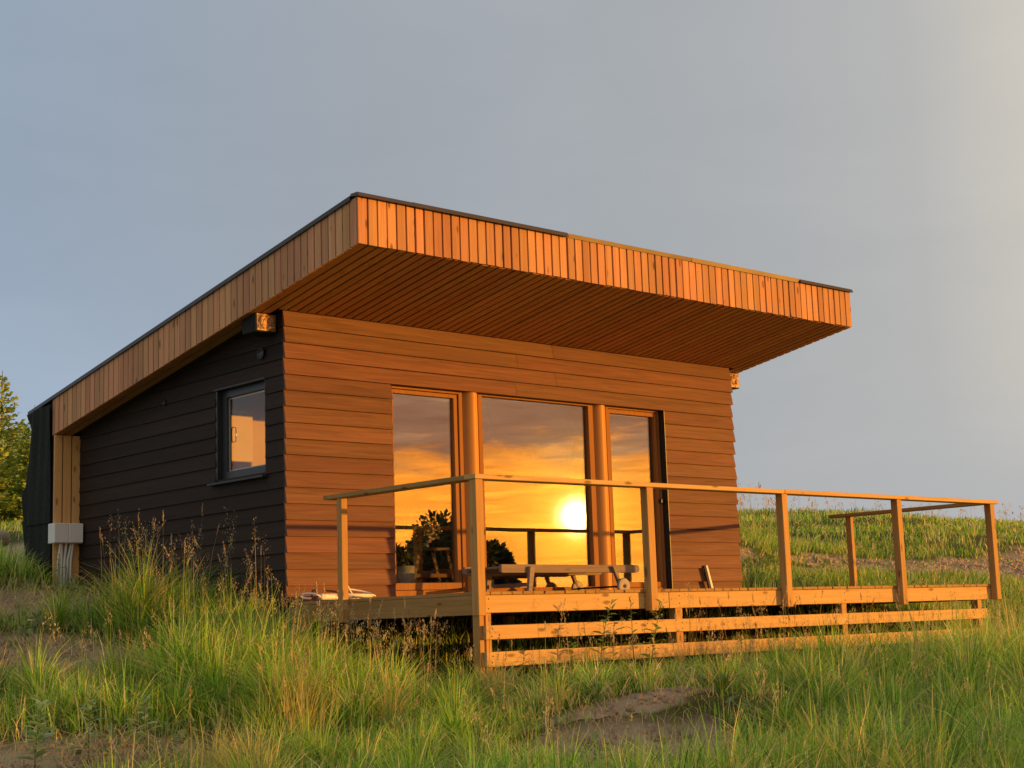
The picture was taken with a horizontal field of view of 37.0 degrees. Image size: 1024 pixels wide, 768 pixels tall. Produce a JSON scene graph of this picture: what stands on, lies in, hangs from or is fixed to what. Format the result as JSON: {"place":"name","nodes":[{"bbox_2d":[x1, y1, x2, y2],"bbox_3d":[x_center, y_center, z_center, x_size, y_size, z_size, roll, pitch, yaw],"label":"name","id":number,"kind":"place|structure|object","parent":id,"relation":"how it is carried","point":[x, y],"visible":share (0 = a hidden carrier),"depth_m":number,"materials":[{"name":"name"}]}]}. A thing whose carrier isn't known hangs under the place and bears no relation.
{"place":"outdoors","nodes":[
{"label":"outdoors","id":0,"kind":"place"},
{"bbox_2d":[300,586,375,599],"bbox_3d":[-1.613,1.974,14.423,0.799,0.142,0.258,6,-12,-41],"label":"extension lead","id":1,"kind":"object","parent":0,"point":[350,596],"visible":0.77,"depth_m":14.40,"materials":[{"name":"white plastic"}]},
{"bbox_2d":[0,512,1023,767],"bbox_3d":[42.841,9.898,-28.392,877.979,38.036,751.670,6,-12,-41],"label":"ground","id":2,"kind":"structure","parent":0,"point":[712,724],"depth_m":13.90,"materials":[{"name":"soil"}]},
{"bbox_2d":[0,530,10,544],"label":"stone","id":3,"kind":"object","parent":2,"relation":"on","point":[4,535],"visible":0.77,"depth_m":21.68,"materials":[{"name":"grey stone"}]},
{"bbox_2d":[0,416,23,525],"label":"tree","id":4,"kind":"object","parent":2,"relation":"on","point":[4,479],"visible":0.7,"depth_m":31.19,"materials":[{"name":"green plant"}]},
{"bbox_2d":[0,370,27,516],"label":"deciduous tree","id":5,"kind":"object","parent":2,"relation":"on","point":[8,434],"visible":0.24,"depth_m":33.38,"materials":[{"name":"green plant"}]},
{"bbox_2d":[0,422,30,524],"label":"deciduous tree","id":6,"kind":"object","parent":2,"relation":"on","point":[20,475],"visible":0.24,"depth_m":31.41,"materials":[{"name":"green plant"}]},
{"bbox_2d":[13,608,32,646],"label":"leafy weed","id":7,"kind":"object","parent":2,"relation":"on","point":[25,626],"visible":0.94,"depth_m":13.49,"materials":[{"name":"green plant"}]},
{"bbox_2d":[10,698,61,767],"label":"leafy weed","id":8,"kind":"object","parent":2,"relation":"on","point":[40,735],"visible":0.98,"depth_m":9.18,"materials":[{"name":"green plant"}]},
{"bbox_2d":[44,552,65,592],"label":"leafy weed","id":9,"kind":"object","parent":2,"relation":"on","point":[57,574],"visible":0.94,"depth_m":16.77,"materials":[{"name":"green plant"}]},
{"bbox_2d":[68,684,111,762],"bbox_3d":[-2.618,2.085,9.394,0.251,0.474,0.234,-6,-10,23],"label":"leafy weed","id":10,"kind":"object","parent":2,"relation":"on","point":[89,723],"visible":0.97,"depth_m":9.38,"materials":[{"name":"green plant"}]},
{"bbox_2d":[123,694,164,752],"bbox_3d":[-2.329,2.143,9.633,0.225,0.370,0.231,6,-12,-41],"label":"leafy weed","id":11,"kind":"object","parent":2,"relation":"on","point":[144,717],"visible":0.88,"depth_m":9.62,"materials":[{"name":"green plant"}]},
{"bbox_2d":[254,617,361,742],"bbox_3d":[-1.383,1.979,10.110,0.685,0.912,0.885,6,-12,-41],"label":"grass tuft","id":12,"kind":"object","parent":2,"relation":"on","point":[304,713],"visible":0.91,"depth_m":10.12,"materials":[{"name":"green plant"}]},
{"bbox_2d":[22,192,852,641],"bbox_3d":[-0.828,1.386,17.881,7.246,4.726,6.790,6,-12,-41],"label":"cabin","id":13,"kind":"object","parent":2,"relation":"on","point":[356,340],"visible":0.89,"depth_m":16.14,"materials":[{"name":"brown wood"}]},
{"bbox_2d":[48,523,82,586],"bbox_3d":[-5.070,2.052,17.351,0.352,0.930,0.169,6,-12,-41],"label":"electrical box","id":14,"kind":"object","parent":13,"relation":"attached to","point":[66,534],"visible":0.75,"depth_m":17.35,"materials":[{"name":"grey plastic"}]},
{"bbox_2d":[207,377,267,486],"bbox_3d":[-2.685,0.487,15.194,0.190,0.978,1.030,6,-12,-41],"label":"window","id":15,"kind":"structure","parent":13,"relation":"in","point":[224,470],"depth_m":15.45,"materials":[{"name":"black metal"}]},
{"bbox_2d":[231,395,252,465],"bbox_3d":[-3.001,0.436,16.115,0.425,0.800,0.410,6,-12,-41],"label":"wall cabinet","id":16,"kind":"object","parent":13,"relation":"attached to","point":[242,430],"depth_m":16.04,"materials":[{"name":"paint"}]},
{"bbox_2d":[231,395,252,461],"bbox_3d":[-2.898,0.415,16.001,0.420,0.794,0.018,6,-12,-41],"label":"cabinet door","id":17,"kind":"structure","parent":16,"relation":"in","point":[242,407],"depth_m":16.04,"materials":[{"name":"paint"}]},
{"bbox_2d":[395,507,430,590],"bbox_3d":[-1.131,1.755,15.831,0.689,0.982,0.576,6,-12,-41],"label":"potted plant","id":18,"kind":"object","parent":13,"relation":"on","point":[405,573],"visible":0.69,"depth_m":15.78,"materials":[{"name":"green plant"}]},
{"bbox_2d":[396,547,452,590],"bbox_3d":[-0.941,2.083,16.668,0.720,0.579,0.320,6,-12,-41],"label":"stool","id":19,"kind":"object","parent":13,"relation":"on","point":[436,575],"visible":0.47,"depth_m":16.72,"materials":[{"name":"brown wood"}]},
{"bbox_2d":[410,516,441,546],"bbox_3d":[-0.946,1.621,16.746,0.372,0.355,0.347,0,-9,-10],"label":"bunch of leafy twigs","id":20,"kind":"object","parent":19,"relation":"on","point":[429,532],"visible":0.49,"depth_m":16.71,"materials":[{"name":"green plant"}]},
{"bbox_2d":[391,389,461,589],"bbox_3d":[-0.898,1.091,15.716,0.870,2.037,0.070,6,-12,-41],"label":"door","id":21,"kind":"structure","parent":13,"relation":"in","point":[456,584],"depth_m":15.89,"materials":[{"name":"brown wood"}]},
{"bbox_2d":[483,399,500,445],"bbox_3d":[-0.272,0.406,18.320,0.260,0.640,0.260,6,-12,-41],"label":"pendant lamp","id":22,"kind":"object","parent":13,"relation":"hanging from","point":[489,439],"visible":0.91,"depth_m":18.25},
{"bbox_2d":[486,525,504,587],"bbox_3d":[-0.305,1.934,16.786,0.477,0.868,0.465,6,-12,-41],"label":"potted plant","id":23,"kind":"object","parent":13,"relation":"on","point":[496,551],"visible":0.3,"depth_m":16.80,"materials":[{"name":"green plant"}]},
{"bbox_2d":[477,393,599,591],"bbox_3d":[0.285,1.216,16.752,1.724,2.178,0.082,6,-12,-41],"label":"window","id":24,"kind":"structure","parent":13,"relation":"in","point":[591,504],"depth_m":17.18,"materials":[{"name":"brown wood"}]},
{"bbox_2d":[536,440,572,483],"bbox_3d":[0.586,1.083,21.213,0.026,0.540,0.700,6,-12,-41],"label":"framed picture","id":25,"kind":"object","parent":13,"relation":"attached to","point":[554,459],"visible":0.86,"depth_m":21.18},
{"bbox_2d":[608,409,663,586],"bbox_3d":[1.441,1.329,17.751,0.840,2.046,0.118,6,-12,-41],"label":"door","id":26,"kind":"structure","parent":13,"relation":"in","point":[652,416],"depth_m":17.94,"materials":[{"name":"brown wood"}]},
{"bbox_2d":[492,685,510,726],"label":"leafy weed","id":27,"kind":"object","parent":2,"relation":"on","point":[500,700],"visible":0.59,"depth_m":10.65,"materials":[{"name":"green plant"}]},
{"bbox_2d":[0,539,1020,767],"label":"ground cover","id":28,"kind":"object","parent":2,"relation":"on","point":[183,732],"visible":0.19,"depth_m":10.78,"materials":[{"name":"green plant"}]},
{"bbox_2d":[0,532,1023,767],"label":"meadow grass","id":29,"kind":"structure","parent":2,"relation":"on","point":[849,746],"depth_m":10.80,"materials":[{"name":"green plant"}]},
{"bbox_2d":[0,506,1023,629],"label":"field grass","id":30,"kind":"structure","parent":2,"relation":"on","point":[767,540],"depth_m":26.09,"materials":[{"name":"green plant"}]},
{"bbox_2d":[0,551,1023,767],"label":"dry straw","id":31,"kind":"object","parent":2,"relation":"on","point":[508,700],"visible":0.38,"depth_m":10.40,"materials":[{"name":"beige plant"}]},
{"bbox_2d":[557,642,584,670],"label":"leafy weed","id":32,"kind":"object","parent":2,"relation":"on","point":[571,661],"visible":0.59,"depth_m":12.48,"materials":[{"name":"green plant"}]},
{"bbox_2d":[590,599,617,677],"bbox_3d":[0.753,2.148,12.761,0.296,0.700,0.249,-5,-10,21],"label":"leafy weed","id":33,"kind":"object","parent":2,"relation":"on","point":[604,621],"visible":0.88,"depth_m":12.78,"materials":[{"name":"green plant"}]},
{"bbox_2d":[621,597,642,664],"bbox_3d":[1.032,2.173,12.983,0.219,0.740,0.185,-1,-9,-6],"label":"leafy weed","id":34,"kind":"object","parent":2,"relation":"on","point":[632,630],"visible":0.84,"depth_m":12.98,"materials":[{"name":"green plant"}]},
{"bbox_2d":[288,474,1001,690],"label":"deck","id":35,"kind":"structure","parent":2,"relation":"on","point":[480,604],"depth_m":13.74,"materials":[{"name":"brown wood"}]},
{"bbox_2d":[462,564,638,591],"bbox_3d":[0.449,2.064,16.009,1.984,0.322,0.752,6,-12,-41],"label":"sun lounger","id":36,"kind":"object","parent":35,"relation":"on","point":[530,571],"visible":0.88,"depth_m":15.84,"materials":[{"name":"wood"}]},
{"bbox_2d":[703,565,712,587],"bbox_3d":[2.343,2.327,18.176,0.112,0.344,0.079,6,-12,-41],"label":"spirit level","id":37,"kind":"object","parent":35,"relation":"on","point":[708,577],"visible":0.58,"depth_m":18.17,"materials":[{"name":"white metal"}]},
{"bbox_2d":[640,599,667,669],"bbox_3d":[1.208,2.218,13.171,0.344,0.720,0.252,6,-12,-41],"label":"leafy weed","id":38,"kind":"object","parent":2,"relation":"on","point":[654,634],"visible":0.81,"depth_m":13.20,"materials":[{"name":"green plant"}]},
{"bbox_2d":[732,632,752,660],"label":"leafy weed","id":39,"kind":"object","parent":2,"relation":"on","point":[740,639],"visible":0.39,"depth_m":13.97,"materials":[{"name":"green plant"}]},
{"bbox_2d":[835,682,851,717],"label":"leafy weed","id":40,"kind":"object","parent":2,"relation":"on","point":[844,697],"visible":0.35,"depth_m":10.48,"materials":[{"name":"green plant"}]},
{"bbox_2d":[736,480,1023,555],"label":"grass","id":41,"kind":"structure","parent":2,"relation":"on","point":[807,507],"depth_m":32.09,"materials":[{"name":"green plant"}]},
{"bbox_2d":[0,0,1023,521],"label":"sky","id":42,"kind":"structure","parent":0,"point":[151,151],"materials":[{"name":"grey"}]},
{"bbox_2d":[13,503,1023,766],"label":"seed grass","id":43,"kind":"structure","parent":0,"point":[363,623],"depth_m":12.34,"materials":[{"name":"green plant"}]}
]}

